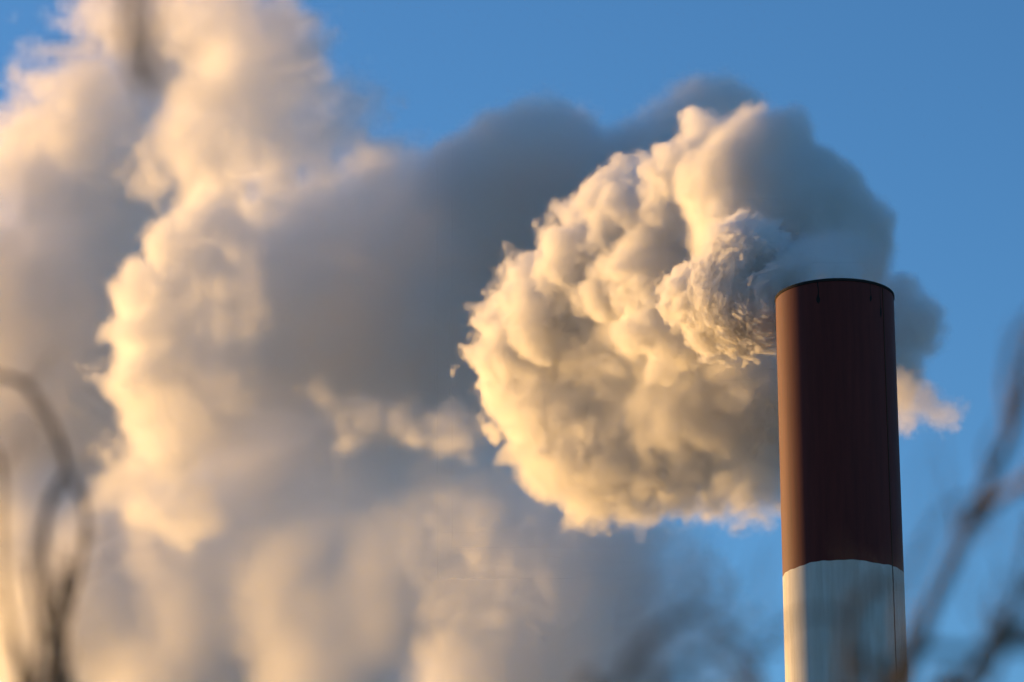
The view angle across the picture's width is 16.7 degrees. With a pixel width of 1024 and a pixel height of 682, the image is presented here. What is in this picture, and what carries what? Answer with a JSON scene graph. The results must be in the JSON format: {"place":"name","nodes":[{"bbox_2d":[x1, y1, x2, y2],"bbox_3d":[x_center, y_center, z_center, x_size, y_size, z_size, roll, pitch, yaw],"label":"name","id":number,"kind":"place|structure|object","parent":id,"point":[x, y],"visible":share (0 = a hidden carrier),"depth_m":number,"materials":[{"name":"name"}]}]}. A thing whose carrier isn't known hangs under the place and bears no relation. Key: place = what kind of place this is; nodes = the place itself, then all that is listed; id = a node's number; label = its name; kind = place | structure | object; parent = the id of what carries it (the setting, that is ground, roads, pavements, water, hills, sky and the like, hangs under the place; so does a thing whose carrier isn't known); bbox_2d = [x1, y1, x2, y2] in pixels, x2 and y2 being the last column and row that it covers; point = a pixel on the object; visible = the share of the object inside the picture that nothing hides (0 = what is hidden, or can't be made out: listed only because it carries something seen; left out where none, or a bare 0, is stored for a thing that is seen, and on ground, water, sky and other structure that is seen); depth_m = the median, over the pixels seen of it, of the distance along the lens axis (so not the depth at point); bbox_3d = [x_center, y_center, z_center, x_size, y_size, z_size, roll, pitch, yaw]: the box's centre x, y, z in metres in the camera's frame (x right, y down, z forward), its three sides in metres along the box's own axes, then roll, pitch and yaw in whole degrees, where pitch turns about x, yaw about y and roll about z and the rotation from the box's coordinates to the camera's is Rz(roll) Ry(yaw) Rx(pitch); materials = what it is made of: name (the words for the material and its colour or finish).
{"place":"outdoors","nodes":[
{"label":"outdoors","id":0,"kind":"place"},
{"bbox_2d":[0,413,78,615],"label":"cloud","id":1,"kind":"structure","parent":0,"point":[33,488],"depth_m":238.38,"materials":[{"name":"white"}]},
{"bbox_2d":[0,0,239,681],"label":"twisted shrub","id":2,"kind":"object","parent":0,"point":[56,668],"visible":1,"depth_m":4.10,"materials":[{"name":"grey plant"}]},
{"bbox_2d":[416,256,492,343],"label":"smoke bank","id":3,"kind":"structure","parent":0,"point":[461,287],"depth_m":196.53,"materials":[{"name":"white"}]},
{"bbox_2d":[0,0,1023,681],"label":"sky","id":4,"kind":"structure","parent":0,"point":[314,478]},
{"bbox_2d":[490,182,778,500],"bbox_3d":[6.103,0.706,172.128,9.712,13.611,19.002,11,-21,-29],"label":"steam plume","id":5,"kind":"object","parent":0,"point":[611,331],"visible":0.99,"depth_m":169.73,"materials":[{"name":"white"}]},
{"bbox_2d":[579,542,891,681],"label":"twisted shrub","id":6,"kind":"object","parent":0,"point":[752,665],"visible":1,"depth_m":2.80,"materials":[{"name":"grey plant"}]},
{"bbox_2d":[775,278,904,681],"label":"chimney","id":7,"kind":"object","parent":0,"point":[839,455],"visible":0.97,"depth_m":143.58,"materials":[{"name":"red paint"}]},
{"bbox_2d":[836,316,1023,681],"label":"twisted shrub","id":8,"kind":"object","parent":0,"point":[1001,638],"visible":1,"depth_m":2.90,"materials":[{"name":"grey plant"}]}
]}

